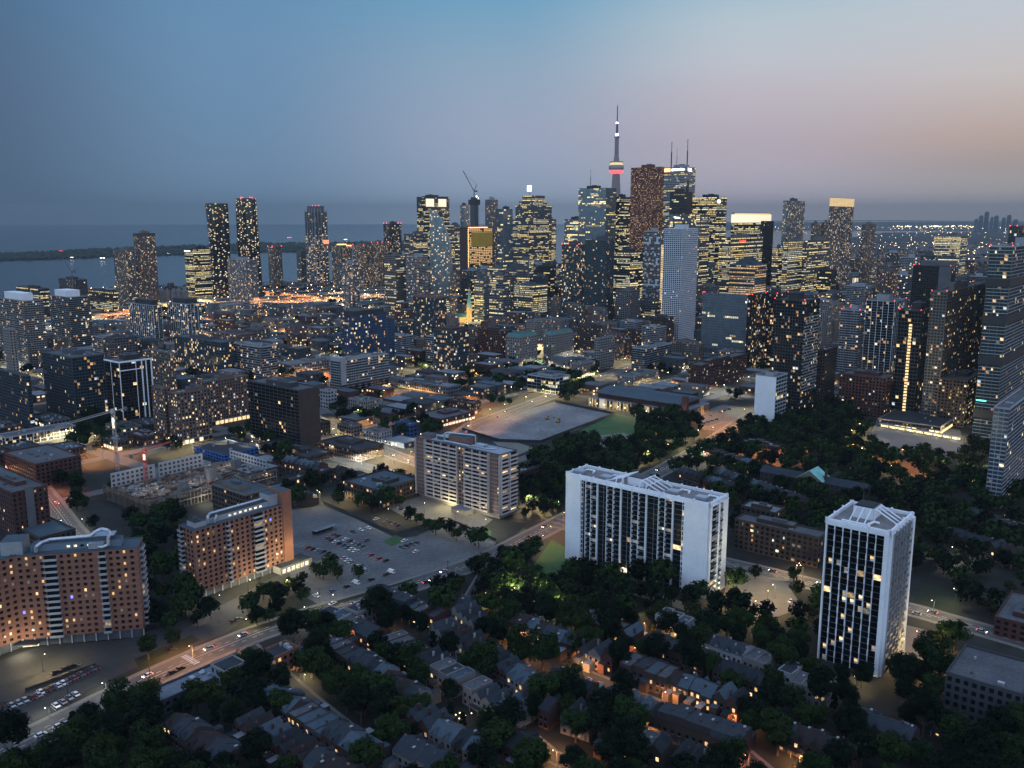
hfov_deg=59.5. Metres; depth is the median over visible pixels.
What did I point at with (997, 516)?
row house
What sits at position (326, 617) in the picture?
leafy tree
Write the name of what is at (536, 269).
tower block
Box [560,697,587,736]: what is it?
row house
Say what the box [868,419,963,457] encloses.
parking lot
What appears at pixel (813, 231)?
window
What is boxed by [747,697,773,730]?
leafy tree
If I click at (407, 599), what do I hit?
row house
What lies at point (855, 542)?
window
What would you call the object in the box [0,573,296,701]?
driveway
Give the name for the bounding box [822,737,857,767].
leafy tree
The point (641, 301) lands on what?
window
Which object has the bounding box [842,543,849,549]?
window
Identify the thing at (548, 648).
leafy tree
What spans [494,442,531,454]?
cleared site
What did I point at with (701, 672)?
flat roofed house
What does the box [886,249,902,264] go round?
tower block
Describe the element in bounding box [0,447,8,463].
building
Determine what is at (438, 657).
row house
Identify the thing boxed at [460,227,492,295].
unfinished block
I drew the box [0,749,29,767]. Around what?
leafy tree
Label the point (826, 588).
window
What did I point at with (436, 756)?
row house
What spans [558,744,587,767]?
leafy tree
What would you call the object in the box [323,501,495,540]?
lot fence
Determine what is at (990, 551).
row house
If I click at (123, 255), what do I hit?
window
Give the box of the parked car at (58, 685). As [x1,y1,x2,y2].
[53,682,61,687]
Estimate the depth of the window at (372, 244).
2561.50 m
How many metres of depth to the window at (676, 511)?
482.64 m
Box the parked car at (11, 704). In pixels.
[7,701,15,707]
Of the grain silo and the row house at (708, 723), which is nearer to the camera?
the row house at (708, 723)
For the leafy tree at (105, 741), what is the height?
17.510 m
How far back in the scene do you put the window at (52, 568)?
420.61 m
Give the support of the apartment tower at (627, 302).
on the ground at (878, 694)
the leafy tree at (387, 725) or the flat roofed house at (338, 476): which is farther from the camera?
the flat roofed house at (338, 476)
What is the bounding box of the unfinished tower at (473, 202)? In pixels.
[468,196,479,226]
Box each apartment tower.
[0,291,46,369]
[0,367,34,428]
[41,347,108,419]
[48,289,92,347]
[58,276,87,294]
[104,352,152,420]
[113,247,136,305]
[128,298,163,341]
[133,230,159,303]
[147,348,176,390]
[151,384,170,438]
[167,297,202,342]
[168,384,212,444]
[195,373,249,425]
[205,202,230,297]
[227,256,259,303]
[235,197,263,296]
[268,244,283,288]
[304,205,329,282]
[330,352,389,394]
[331,242,351,283]
[341,259,359,309]
[341,307,386,356]
[352,242,371,287]
[371,240,388,287]
[383,221,401,254]
[385,318,394,365]
[404,231,427,255]
[405,252,427,301]
[413,293,446,336]
[429,210,452,295]
[434,325,468,374]
[460,203,468,226]
[485,197,497,265]
[497,206,512,269]
[561,240,584,316]
[584,235,614,319]
[615,286,639,320]
[642,227,663,313]
[662,223,697,339]
[701,292,747,352]
[745,291,770,368]
[760,221,773,285]
[764,287,788,367]
[771,291,819,418]
[781,198,804,246]
[817,493,915,676]
[827,198,853,284]
[837,303,865,371]
[858,221,875,283]
[862,293,906,373]
[891,301,929,411]
[910,260,956,306]
[921,280,985,415]
[972,235,1023,440]
[986,386,1023,508]
[1008,225,1023,243]
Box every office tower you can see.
[16,284,50,319]
[88,288,118,312]
[184,246,212,297]
[296,249,306,281]
[384,251,406,314]
[417,194,449,264]
[448,222,461,269]
[513,185,551,262]
[514,281,546,316]
[549,217,555,262]
[564,216,577,243]
[578,177,615,251]
[613,248,642,297]
[615,194,629,251]
[629,164,663,250]
[662,145,695,230]
[669,180,692,227]
[670,214,697,227]
[692,194,726,263]
[696,214,709,284]
[717,233,762,292]
[728,256,766,294]
[730,213,770,236]
[770,244,782,287]
[781,237,802,291]
[800,236,829,291]
[810,220,821,239]
[821,220,827,238]
[933,233,967,275]
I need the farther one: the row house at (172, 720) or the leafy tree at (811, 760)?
the row house at (172, 720)
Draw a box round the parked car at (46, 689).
[42,687,50,692]
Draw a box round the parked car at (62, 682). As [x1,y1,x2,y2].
[59,680,67,685]
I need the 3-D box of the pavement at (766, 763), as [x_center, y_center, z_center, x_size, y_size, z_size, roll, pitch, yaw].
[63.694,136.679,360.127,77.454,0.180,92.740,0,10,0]
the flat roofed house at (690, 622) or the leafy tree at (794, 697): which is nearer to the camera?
the leafy tree at (794, 697)
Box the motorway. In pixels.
[91,288,384,310]
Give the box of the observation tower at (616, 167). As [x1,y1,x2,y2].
[609,105,623,196]
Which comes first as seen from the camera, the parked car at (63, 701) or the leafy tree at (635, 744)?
the leafy tree at (635, 744)
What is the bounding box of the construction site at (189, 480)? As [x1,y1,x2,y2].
[103,449,277,514]
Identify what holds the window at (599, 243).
in the apartment tower at (599, 273)
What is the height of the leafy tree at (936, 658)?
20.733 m
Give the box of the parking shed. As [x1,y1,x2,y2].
[312,524,335,535]
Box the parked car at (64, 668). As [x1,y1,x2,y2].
[59,666,68,671]
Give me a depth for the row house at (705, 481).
668.16 m
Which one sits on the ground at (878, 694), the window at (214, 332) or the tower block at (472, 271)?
the tower block at (472, 271)
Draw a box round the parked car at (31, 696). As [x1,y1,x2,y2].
[27,694,35,699]
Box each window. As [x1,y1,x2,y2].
[0,299,46,368]
[0,371,34,427]
[0,488,48,533]
[0,585,20,643]
[3,330,18,370]
[4,454,66,484]
[16,287,50,319]
[21,539,146,636]
[37,351,41,366]
[42,353,107,417]
[44,555,55,559]
[44,561,56,565]
[45,567,56,571]
[46,573,57,576]
[46,579,57,582]
[47,338,67,349]
[49,296,92,347]
[58,279,87,293]
[88,290,118,312]
[93,326,100,334]
[93,337,106,351]
[105,360,152,418]
[106,337,137,355]
[114,251,136,305]
[129,303,163,341]
[133,236,159,303]
[139,340,163,354]
[147,350,176,390]
[152,387,169,438]
[167,303,202,341]
[169,390,210,438]
[174,336,234,373]
[181,520,282,588]
[185,249,212,297]
[197,376,248,419]
[206,205,228,297]
[213,332,255,340]
[213,486,229,510]
[227,260,258,303]
[233,344,277,377]
[236,198,260,287]
[245,329,269,340]
[248,382,299,444]
[268,247,282,288]
[277,360,329,372]
[296,253,306,281]
[305,212,328,281]
[321,391,335,407]
[330,355,388,383]
[332,245,351,283]
[341,313,386,356]
[342,263,359,309]
[349,400,377,409]
[353,246,371,287]
[371,243,388,286]
[383,224,401,254]
[384,256,405,314]
[385,320,394,365]
[395,326,409,333]
[395,336,412,353]
[399,381,459,393]
[404,234,427,255]
[406,257,427,301]
[413,297,445,336]
[413,339,425,349]
[417,197,449,264]
[426,337,433,366]
[427,452,515,512]
[430,211,450,295]
[434,330,468,370]
[448,225,461,269]
[449,401,480,409]
[460,206,468,226]
[461,279,475,315]
[462,271,475,277]
[468,228,491,267]
[469,330,477,352]
[474,281,488,318]
[477,269,487,279]
[478,330,511,356]
[484,285,488,319]
[485,200,497,265]
[489,276,509,317]
[497,209,512,269]
[506,336,536,361]
[509,263,514,274]
[510,276,516,299]
[514,196,551,262]
[514,285,546,316]
[517,260,532,283]
[526,321,548,341]
[527,375,569,393]
[532,276,547,314]
[539,266,554,296]
[544,333,572,358]
[549,221,555,260]
[550,264,561,285]
[550,298,560,316]
[556,267,561,284]
[561,245,584,316]
[564,220,577,243]
[567,306,584,332]
[570,362,594,373]
[578,188,615,249]
[578,326,600,350]
[581,493,720,588]
[584,240,613,319]
[595,337,613,367]
[599,334,623,359]
[601,324,611,331]
[610,162,622,164]
[613,252,642,297]
[615,197,629,251]
[615,291,639,320]
[618,372,658,384]
[620,321,642,329]
[621,331,641,345]
[629,168,663,250]
[632,344,671,370]
[641,301,660,318]
[642,232,663,313]
[642,326,665,343]
[651,318,673,342]
[662,167,695,230]
[662,229,697,339]
[669,192,691,227]
[670,214,695,227]
[672,341,682,352]
[673,544,680,550]
[674,504,681,509]
[674,509,681,514]
[674,514,681,519]
[682,344,703,364]
[689,355,746,387]
[692,197,726,261]
[694,331,700,342]
[695,308,701,316]
[696,215,709,284]
[701,293,747,352]
[702,286,718,293]
[707,266,717,279]
[718,237,762,292]
[729,265,766,294]
[731,213,770,235]
[735,540,823,563]
[746,294,766,367]
[760,222,773,285]
[764,293,787,366]
[771,248,782,286]
[771,299,819,412]
[781,201,804,246]
[781,242,802,291]
[801,240,829,290]
[811,223,821,237]
[815,348,836,398]
[816,270,836,292]
[819,300,828,317]
[819,304,842,344]
[819,551,881,668]
[820,294,838,299]
[821,223,827,237]
[824,585,829,591]
[826,545,832,551]
[827,206,852,284]
[827,534,833,539]
[827,539,833,545]
[828,528,833,533]
[834,542,841,547]
[834,547,840,553]
[835,530,841,535]
[835,536,841,541]
[837,310,865,371]
[839,375,893,417]
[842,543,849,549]
[842,549,848,555]
[843,531,850,537]
[843,537,849,543]
[845,286,865,307]
[847,592,853,597]
[850,545,857,551]
[850,551,856,556]
[851,533,858,539]
[851,539,857,545]
[857,570,864,576]
[858,225,875,283]
[858,553,864,558]
[859,541,865,546]
[859,547,865,552]
[860,535,866,541]
[862,300,906,373]
[862,608,869,614]
[865,287,871,307]
[867,549,874,554]
[868,537,875,542]
[868,543,874,548]
[873,574,880,580]
[875,550,882,556]
[875,556,882,562]
[876,538,883,544]
[876,544,883,550]
[877,272,897,297]
[886,253,900,264]
[891,310,929,410]
[897,275,911,306]
[900,258,918,273]
[910,266,955,305]
[920,256,937,262]
[921,285,985,415]
[933,237,966,275]
[933,377,976,425]
[969,277,986,281]
[972,246,1023,440]
[986,400,1023,506]
[1008,227,1023,243]
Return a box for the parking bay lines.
[17,413,718,709]
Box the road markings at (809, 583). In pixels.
[554,522,1020,642]
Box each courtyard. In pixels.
[724,570,797,621]
[903,625,929,659]
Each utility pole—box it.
[65,626,190,706]
[148,609,216,676]
[319,556,400,603]
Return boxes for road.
[0,410,753,754]
[47,487,86,535]
[240,645,382,767]
[320,417,414,464]
[455,363,631,433]
[466,576,482,596]
[544,742,570,767]
[546,519,1023,646]
[579,669,768,767]
[631,617,650,653]
[704,418,745,430]
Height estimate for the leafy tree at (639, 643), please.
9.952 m
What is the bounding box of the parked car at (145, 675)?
[142,672,152,677]
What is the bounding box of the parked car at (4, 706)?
[0,704,9,710]
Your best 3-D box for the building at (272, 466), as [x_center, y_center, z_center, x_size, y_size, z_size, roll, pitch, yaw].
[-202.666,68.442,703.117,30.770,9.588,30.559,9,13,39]
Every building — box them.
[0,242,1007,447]
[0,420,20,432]
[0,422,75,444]
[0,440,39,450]
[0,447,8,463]
[0,465,50,534]
[2,328,19,371]
[4,444,81,486]
[20,516,75,540]
[35,413,69,425]
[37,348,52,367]
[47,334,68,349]
[51,440,86,458]
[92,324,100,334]
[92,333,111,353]
[100,434,132,451]
[105,333,137,356]
[105,420,141,437]
[129,416,153,430]
[129,429,161,445]
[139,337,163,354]
[155,653,249,716]
[174,334,234,373]
[194,439,258,461]
[203,460,210,465]
[212,329,255,341]
[225,461,281,482]
[233,340,277,377]
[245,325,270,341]
[255,453,283,464]
[256,438,332,461]
[261,640,298,673]
[277,355,330,373]
[281,466,332,488]
[320,386,336,409]
[320,419,330,435]
[320,435,383,461]
[337,420,362,436]
[344,469,419,508]
[348,395,378,412]
[363,425,391,442]
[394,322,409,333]
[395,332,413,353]
[395,418,417,436]
[398,377,460,394]
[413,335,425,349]
[416,406,474,426]
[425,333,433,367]
[448,397,481,413]
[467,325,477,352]
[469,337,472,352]
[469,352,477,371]
[478,326,511,357]
[505,330,537,362]
[517,464,555,484]
[526,317,551,342]
[527,371,569,394]
[543,328,573,358]
[548,295,560,316]
[570,359,594,378]
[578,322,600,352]
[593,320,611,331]
[594,335,613,368]
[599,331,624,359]
[617,368,658,384]
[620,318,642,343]
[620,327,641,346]
[631,342,671,370]
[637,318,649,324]
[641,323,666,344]
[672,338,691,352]
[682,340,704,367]
[688,352,747,388]
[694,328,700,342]
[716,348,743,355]
[733,513,824,567]
[739,438,781,453]
[741,500,784,517]
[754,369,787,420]
[814,346,836,405]
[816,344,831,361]
[819,299,843,345]
[832,341,838,371]
[834,383,838,390]
[838,369,893,417]
[878,408,953,433]
[932,369,977,426]
[943,644,1023,735]
[993,590,1023,642]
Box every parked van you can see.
[351,579,359,584]
[387,568,394,573]
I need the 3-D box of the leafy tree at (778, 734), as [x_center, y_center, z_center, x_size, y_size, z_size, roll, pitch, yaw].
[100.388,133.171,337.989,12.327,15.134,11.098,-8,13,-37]
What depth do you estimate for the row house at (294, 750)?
331.12 m
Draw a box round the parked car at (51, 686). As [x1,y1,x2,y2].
[48,684,56,689]
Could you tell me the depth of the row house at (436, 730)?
343.05 m
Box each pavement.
[6,408,753,748]
[48,486,93,536]
[91,288,383,313]
[235,643,353,723]
[320,415,414,465]
[449,362,631,433]
[465,575,488,594]
[540,736,564,767]
[547,518,1023,649]
[581,668,773,767]
[702,417,744,431]
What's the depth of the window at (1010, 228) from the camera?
922.29 m
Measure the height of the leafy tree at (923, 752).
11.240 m
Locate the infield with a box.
[600,433,627,447]
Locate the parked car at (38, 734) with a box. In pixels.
[34,731,47,737]
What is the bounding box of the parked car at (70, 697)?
[64,694,73,700]
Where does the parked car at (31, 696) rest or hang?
on the parking lot at (34, 709)
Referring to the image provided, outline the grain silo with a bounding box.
[159,283,187,301]
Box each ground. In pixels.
[0,224,1023,767]
[525,430,703,472]
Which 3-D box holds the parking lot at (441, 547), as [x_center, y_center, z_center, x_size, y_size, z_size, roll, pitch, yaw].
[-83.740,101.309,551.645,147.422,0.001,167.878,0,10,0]
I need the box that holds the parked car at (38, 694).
[34,692,42,697]
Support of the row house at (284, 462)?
on the ground at (878, 694)
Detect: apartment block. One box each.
[0,527,149,647]
[0,554,22,654]
[177,485,311,596]
[212,477,269,510]
[247,377,320,446]
[414,432,517,518]
[565,464,728,598]
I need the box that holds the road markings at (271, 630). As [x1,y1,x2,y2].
[1,432,725,749]
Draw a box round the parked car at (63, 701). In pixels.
[58,698,66,703]
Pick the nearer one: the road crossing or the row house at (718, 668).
the row house at (718, 668)
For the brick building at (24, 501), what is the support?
on the ground at (878, 694)
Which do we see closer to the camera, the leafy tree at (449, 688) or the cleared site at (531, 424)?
the leafy tree at (449, 688)
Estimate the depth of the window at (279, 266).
2565.25 m
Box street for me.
[0,293,972,501]
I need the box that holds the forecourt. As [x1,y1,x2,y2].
[388,494,491,530]
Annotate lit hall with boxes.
[849,274,858,282]
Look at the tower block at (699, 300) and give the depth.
1604.41 m
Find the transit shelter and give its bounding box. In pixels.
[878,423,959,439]
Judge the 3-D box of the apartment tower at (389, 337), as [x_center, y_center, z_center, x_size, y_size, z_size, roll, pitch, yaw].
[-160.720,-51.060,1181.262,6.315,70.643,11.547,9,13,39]
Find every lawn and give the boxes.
[135,635,198,670]
[228,579,411,632]
[383,535,404,545]
[525,540,569,579]
[913,579,963,615]
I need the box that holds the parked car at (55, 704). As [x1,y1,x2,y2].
[52,702,60,707]
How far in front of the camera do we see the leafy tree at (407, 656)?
397.45 m
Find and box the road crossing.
[181,655,198,663]
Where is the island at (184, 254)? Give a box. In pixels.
[0,242,403,260]
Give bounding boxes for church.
[457,289,471,322]
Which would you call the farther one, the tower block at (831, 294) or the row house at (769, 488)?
the tower block at (831, 294)
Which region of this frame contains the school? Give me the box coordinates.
[760,465,871,501]
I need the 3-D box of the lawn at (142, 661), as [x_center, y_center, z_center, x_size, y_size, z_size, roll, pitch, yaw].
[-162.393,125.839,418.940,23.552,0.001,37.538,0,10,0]
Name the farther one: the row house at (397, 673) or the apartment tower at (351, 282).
the apartment tower at (351, 282)
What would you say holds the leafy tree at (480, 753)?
on the ground at (878, 694)
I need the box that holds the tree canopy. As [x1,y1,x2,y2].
[0,242,1023,648]
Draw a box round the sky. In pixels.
[0,0,1023,224]
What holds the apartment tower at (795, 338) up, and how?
on the ground at (878, 694)
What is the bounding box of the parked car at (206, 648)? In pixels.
[203,645,213,650]
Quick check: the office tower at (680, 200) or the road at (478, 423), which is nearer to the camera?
the road at (478, 423)
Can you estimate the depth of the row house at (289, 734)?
335.18 m
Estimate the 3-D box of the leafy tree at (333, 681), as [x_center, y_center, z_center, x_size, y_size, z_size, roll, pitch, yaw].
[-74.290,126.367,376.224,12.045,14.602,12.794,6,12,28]
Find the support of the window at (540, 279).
in the tower block at (540, 278)
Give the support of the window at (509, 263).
in the tower block at (512, 267)
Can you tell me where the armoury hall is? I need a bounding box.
[589,386,709,418]
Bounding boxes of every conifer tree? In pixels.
[67,710,74,719]
[292,653,299,671]
[327,646,335,664]
[340,660,347,684]
[410,721,418,734]
[429,631,437,647]
[447,701,455,715]
[459,712,466,724]
[590,733,597,745]
[651,620,655,631]
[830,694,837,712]
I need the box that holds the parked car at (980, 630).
[976,628,986,632]
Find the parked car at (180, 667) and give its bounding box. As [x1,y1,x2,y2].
[175,665,185,670]
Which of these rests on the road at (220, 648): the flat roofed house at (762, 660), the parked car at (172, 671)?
the parked car at (172, 671)
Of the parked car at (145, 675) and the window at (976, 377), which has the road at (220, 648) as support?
the parked car at (145, 675)
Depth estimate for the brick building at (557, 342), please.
1297.15 m
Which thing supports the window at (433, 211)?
in the apartment tower at (440, 264)
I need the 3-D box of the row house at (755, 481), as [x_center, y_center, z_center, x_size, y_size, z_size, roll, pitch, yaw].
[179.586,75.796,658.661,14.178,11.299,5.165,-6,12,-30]
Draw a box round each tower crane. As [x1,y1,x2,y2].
[55,407,126,470]
[63,258,75,288]
[129,441,170,481]
[463,171,476,196]
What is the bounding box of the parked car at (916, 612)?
[911,611,921,615]
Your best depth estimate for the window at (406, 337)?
1292.57 m
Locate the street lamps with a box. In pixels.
[45,242,982,372]
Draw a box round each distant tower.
[973,219,977,231]
[978,215,983,231]
[983,212,988,231]
[989,217,993,231]
[993,215,998,231]
[1001,217,1005,231]
[1006,215,1011,231]
[1012,219,1017,225]
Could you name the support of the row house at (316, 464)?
on the ground at (878, 694)
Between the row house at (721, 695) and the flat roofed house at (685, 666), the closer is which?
the row house at (721, 695)
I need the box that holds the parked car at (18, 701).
[14,699,22,704]
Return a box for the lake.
[0,224,960,296]
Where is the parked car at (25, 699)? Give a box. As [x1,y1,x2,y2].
[21,696,29,702]
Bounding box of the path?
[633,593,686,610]
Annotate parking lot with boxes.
[7,663,107,732]
[289,506,495,602]
[699,405,751,429]
[868,419,963,457]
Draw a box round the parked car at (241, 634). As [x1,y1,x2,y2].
[238,631,247,636]
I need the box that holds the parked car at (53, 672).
[50,669,60,674]
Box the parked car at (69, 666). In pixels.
[67,664,76,668]
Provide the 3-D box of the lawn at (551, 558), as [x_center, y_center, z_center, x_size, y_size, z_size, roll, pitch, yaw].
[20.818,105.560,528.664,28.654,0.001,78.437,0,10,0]
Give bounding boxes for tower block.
[409,301,413,308]
[434,293,449,313]
[461,275,476,318]
[462,267,476,277]
[474,277,488,321]
[477,265,487,279]
[484,284,488,320]
[488,264,504,279]
[489,271,509,317]
[509,259,517,274]
[510,273,516,300]
[517,256,533,283]
[532,273,547,316]
[534,261,541,265]
[534,263,538,275]
[539,262,554,296]
[550,260,561,285]
[556,266,561,285]
[567,302,585,332]
[640,298,660,319]
[650,314,674,342]
[695,305,701,316]
[696,294,702,305]
[697,282,709,296]
[702,282,719,293]
[707,262,717,279]
[713,274,717,284]
[804,291,818,297]
[816,266,836,292]
[819,296,832,318]
[820,289,838,299]
[839,283,849,291]
[841,293,845,307]
[845,282,865,307]
[858,282,871,307]
[866,283,876,297]
[876,263,898,282]
[877,266,898,297]
[879,261,898,270]
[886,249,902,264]
[896,270,912,306]
[900,253,919,273]
[920,251,937,263]
[955,273,964,279]
[969,272,986,281]
[971,269,987,275]
[982,263,987,270]
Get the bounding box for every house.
[162,713,192,747]
[169,716,205,750]
[175,722,223,752]
[185,729,220,758]
[194,734,235,759]
[206,738,239,767]
[210,654,246,695]
[210,744,258,767]
[226,706,264,737]
[233,710,274,743]
[250,716,283,737]
[259,721,290,759]
[261,725,301,763]
[263,682,301,711]
[265,731,309,767]
[266,687,304,717]
[279,695,320,722]
[281,455,292,471]
[286,456,300,472]
[287,700,329,726]
[287,736,318,756]
[290,457,302,473]
[292,741,326,767]
[293,641,306,668]
[294,491,318,507]
[295,706,328,732]
[296,458,306,473]
[301,460,313,471]
[302,744,337,767]
[304,711,349,737]
[306,460,318,468]
[311,461,327,468]
[313,719,348,742]
[313,750,345,767]
[319,605,340,612]
[319,720,347,746]
[326,756,357,767]
[327,608,350,633]
[327,638,353,658]
[328,723,374,751]
[330,635,347,643]
[331,465,347,482]
[333,643,358,667]
[336,469,347,483]
[337,646,364,671]
[338,730,382,757]
[339,613,364,623]
[341,762,365,767]
[344,600,376,621]
[346,648,385,670]
[349,621,377,646]
[349,737,390,767]
[350,616,371,636]
[355,653,384,665]
[363,624,389,651]
[365,658,389,690]
[372,663,406,675]
[382,732,425,767]
[384,669,406,677]
[387,629,408,656]
[387,634,420,646]
[388,588,400,598]
[390,591,409,604]
[394,676,407,685]
[395,638,430,665]
[395,679,430,694]
[396,594,417,619]
[400,699,438,734]
[400,737,435,767]
[402,643,429,670]
[402,684,440,703]
[404,599,427,622]
[409,601,438,626]
[409,703,437,734]
[415,742,446,767]
[416,645,450,660]
[418,707,456,739]
[423,650,456,679]
[423,748,458,767]
[426,657,455,688]
[427,607,450,627]
[428,718,464,744]
[429,616,453,641]
[435,620,459,644]
[438,623,465,644]
[438,662,464,689]
[439,724,465,750]
[443,666,481,697]
[449,594,474,611]
[450,599,477,620]
[450,626,473,655]
[450,728,481,763]
[455,629,482,659]
[458,605,482,623]
[459,634,486,660]
[459,759,478,767]
[462,675,499,708]
[462,735,497,763]
[463,609,487,626]
[468,613,489,635]
[469,682,499,712]
[481,687,510,710]
[482,645,513,673]
[484,650,511,678]
[491,691,522,710]
[492,655,519,683]
[495,725,529,765]
[497,660,532,687]
[503,609,526,640]
[505,730,542,767]
[506,663,541,692]
[513,612,537,631]
[514,670,545,697]
[515,697,537,727]
[520,616,546,635]
[530,620,552,644]
[538,693,561,730]
[540,623,565,643]
[548,666,562,693]
[552,627,571,656]
[555,630,579,661]
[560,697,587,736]
[572,607,597,632]
[573,637,602,666]
[574,706,598,741]
[581,678,603,701]
[583,638,611,672]
[590,618,606,639]
[593,725,611,760]
[597,645,621,674]
[607,620,630,641]
[613,652,643,683]
[615,690,644,718]
[618,621,647,651]
[632,655,657,687]
[638,629,659,652]
[639,660,669,693]
[639,695,657,710]
[642,729,660,765]
[646,701,663,730]
[647,731,674,767]
[655,607,674,632]
[655,634,671,658]
[655,664,680,695]
[655,701,677,732]
[659,637,678,662]
[662,668,688,701]
[663,611,684,635]
[668,703,696,744]
[670,643,680,666]
[671,738,696,758]
[672,614,693,636]
[672,672,699,704]
[678,467,692,482]
[680,647,704,673]
[682,469,693,484]
[683,710,707,744]
[684,675,713,706]
[686,618,695,626]
[689,470,698,486]
[690,743,707,764]
[692,648,715,678]
[694,472,703,487]
[695,680,721,712]
[697,713,721,746]
[701,475,712,489]
[701,633,725,648]
[704,448,717,455]
[708,448,724,454]
[708,476,719,484]
[709,681,737,715]
[710,635,731,657]
[710,717,736,744]
[712,467,722,474]
[712,658,730,683]
[716,468,725,476]
[720,469,733,479]
[720,687,750,721]
[722,639,738,659]
[724,481,743,497]
[724,660,744,671]
[726,471,736,480]
[726,722,755,756]
[731,473,745,481]
[731,641,755,662]
[736,457,750,462]
[737,665,757,689]
[741,647,766,667]
[747,479,759,495]
[748,669,768,699]
[754,652,775,670]
[762,483,771,488]
[764,484,775,501]
[776,721,805,754]
[778,659,803,686]
[781,490,796,506]
[789,670,809,687]
[790,726,812,758]
[795,494,811,511]
[801,678,812,704]
[805,728,830,754]
[812,679,836,706]
[819,735,844,767]
[836,741,862,767]
[859,707,882,745]
[865,714,887,744]
[881,718,909,734]
[898,724,920,760]
[930,706,968,738]
[943,528,956,546]
[951,528,968,547]
[961,532,975,552]
[968,534,983,550]
[969,508,982,524]
[972,510,990,526]
[979,536,996,557]
[984,539,1007,558]
[991,514,1003,522]
[995,543,1014,563]
[1002,519,1018,526]
[1005,545,1023,568]
[1011,552,1023,569]
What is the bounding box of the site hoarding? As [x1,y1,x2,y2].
[462,400,614,442]
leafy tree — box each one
[0,706,31,748]
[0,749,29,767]
[4,746,24,760]
[21,743,48,767]
[35,732,62,765]
[50,743,84,767]
[53,712,89,753]
[71,706,95,742]
[78,700,101,717]
[81,728,116,760]
[82,743,126,767]
[85,707,124,737]
[99,677,136,714]
[103,735,126,752]
[125,691,165,728]
[125,717,170,750]
[126,710,139,728]
[126,752,159,767]
[127,743,153,762]
[128,676,161,704]
[136,633,157,659]
[150,745,176,767]
[160,748,191,767]
[170,695,192,713]
[180,676,209,713]
[180,759,206,767]
[188,747,211,767]
[199,679,227,705]
[211,750,238,767]
[218,664,243,688]
[220,695,243,710]
[220,699,243,723]
[221,763,236,767]
[236,646,254,659]
[239,725,273,759]
[242,647,273,677]
[242,676,264,705]
[245,686,267,709]
[245,758,268,767]
[263,661,291,687]
[266,687,296,712]
[274,753,298,767]
[276,607,308,643]
[294,644,325,678]
[298,608,321,633]
[300,629,330,654]
[308,623,328,635]
[308,652,334,689]
[316,610,336,633]
[319,665,346,701]
[328,618,353,637]
[344,662,368,683]
[344,682,372,724]
[346,678,361,688]
[346,735,385,767]
[358,669,396,710]
[360,584,395,618]
[366,629,388,649]
[370,683,395,714]
[373,710,410,749]
[374,600,402,632]
[374,641,389,657]
[384,641,401,664]
[389,692,415,719]
[397,638,425,666]
[398,603,412,626]
[403,762,422,767]
[406,658,431,683]
[407,691,432,705]
[411,610,429,639]
[430,751,460,767]
[432,757,456,767]
[438,630,460,653]
[440,676,461,701]
[457,646,475,667]
[466,737,498,767]
[467,636,499,675]
[473,616,490,632]
[475,702,496,730]
[480,715,515,754]
[486,618,507,640]
[486,763,506,767]
[489,616,509,642]
[493,694,526,728]
[494,597,521,619]
[505,622,532,652]
[507,761,527,767]
[510,734,547,767]
[514,643,529,659]
[521,597,535,614]
[524,691,543,722]
[526,671,561,699]
[527,628,561,670]
[534,592,558,620]
[536,738,550,767]
[553,611,570,627]
[554,598,562,614]
[556,596,578,627]
[556,693,576,713]
[557,661,584,694]
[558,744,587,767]
[559,676,587,698]
[560,708,590,742]
[567,631,586,653]
[569,606,595,629]
[571,754,603,767]
[580,624,604,642]
[585,687,618,713]
[593,727,626,762]
[598,616,621,640]
[606,756,635,767]
[608,639,631,663]
[608,683,634,702]
[610,665,636,689]
[612,693,651,729]
[612,754,641,767]
[615,634,633,649]
[618,726,652,764]
[620,605,639,625]
[633,638,644,654]
[642,632,670,659]
[645,605,662,619]
[655,609,678,634]
[669,751,697,766]
[672,632,705,672]
[674,621,690,639]
[687,621,713,644]
[694,607,723,633]
[698,741,739,767]
[699,650,721,676]
[718,615,728,636]
[719,668,747,687]
[720,734,748,767]
[725,606,756,627]
[728,622,746,641]
[736,694,755,714]
[738,707,760,730]
[743,760,767,767]
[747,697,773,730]
[751,622,774,649]
[755,610,776,626]
[756,680,786,707]
[759,705,793,731]
[762,663,786,688]
[764,718,794,755]
[767,633,798,664]
[768,626,790,642]
[780,683,806,710]
[789,628,811,641]
[792,701,820,725]
[793,638,809,661]
[795,749,833,767]
[799,653,822,673]
[806,665,840,704]
[812,703,829,728]
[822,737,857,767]
[831,702,868,740]
[833,662,851,682]
[833,677,860,705]
[841,698,859,707]
[848,725,881,765]
[851,660,874,687]
[874,730,914,763]
[879,763,903,767]
[885,650,920,679]
[885,653,898,667]
[893,674,916,701]
[896,701,921,722]
[906,683,944,737]
[910,738,935,763]
[912,629,945,658]
[915,664,931,683]
[919,659,933,671]
[920,635,955,682]
[922,671,945,696]
[935,707,969,729]
[937,713,975,746]
[954,723,997,758]
[974,717,1000,744]
[983,705,1014,732]
[996,730,1023,755]
[998,701,1023,734]
[998,749,1023,767]
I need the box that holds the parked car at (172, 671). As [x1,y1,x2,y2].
[167,669,177,674]
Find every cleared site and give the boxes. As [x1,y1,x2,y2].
[476,402,608,439]
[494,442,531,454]
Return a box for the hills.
[726,220,1023,231]
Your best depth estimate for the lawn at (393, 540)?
565.34 m
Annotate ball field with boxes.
[574,413,635,439]
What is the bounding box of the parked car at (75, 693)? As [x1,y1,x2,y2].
[71,691,79,696]
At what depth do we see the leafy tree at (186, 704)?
358.20 m
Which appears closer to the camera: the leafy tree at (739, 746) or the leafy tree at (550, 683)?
the leafy tree at (739, 746)
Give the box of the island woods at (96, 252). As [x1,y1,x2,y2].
[0,240,403,259]
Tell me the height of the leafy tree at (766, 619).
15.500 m

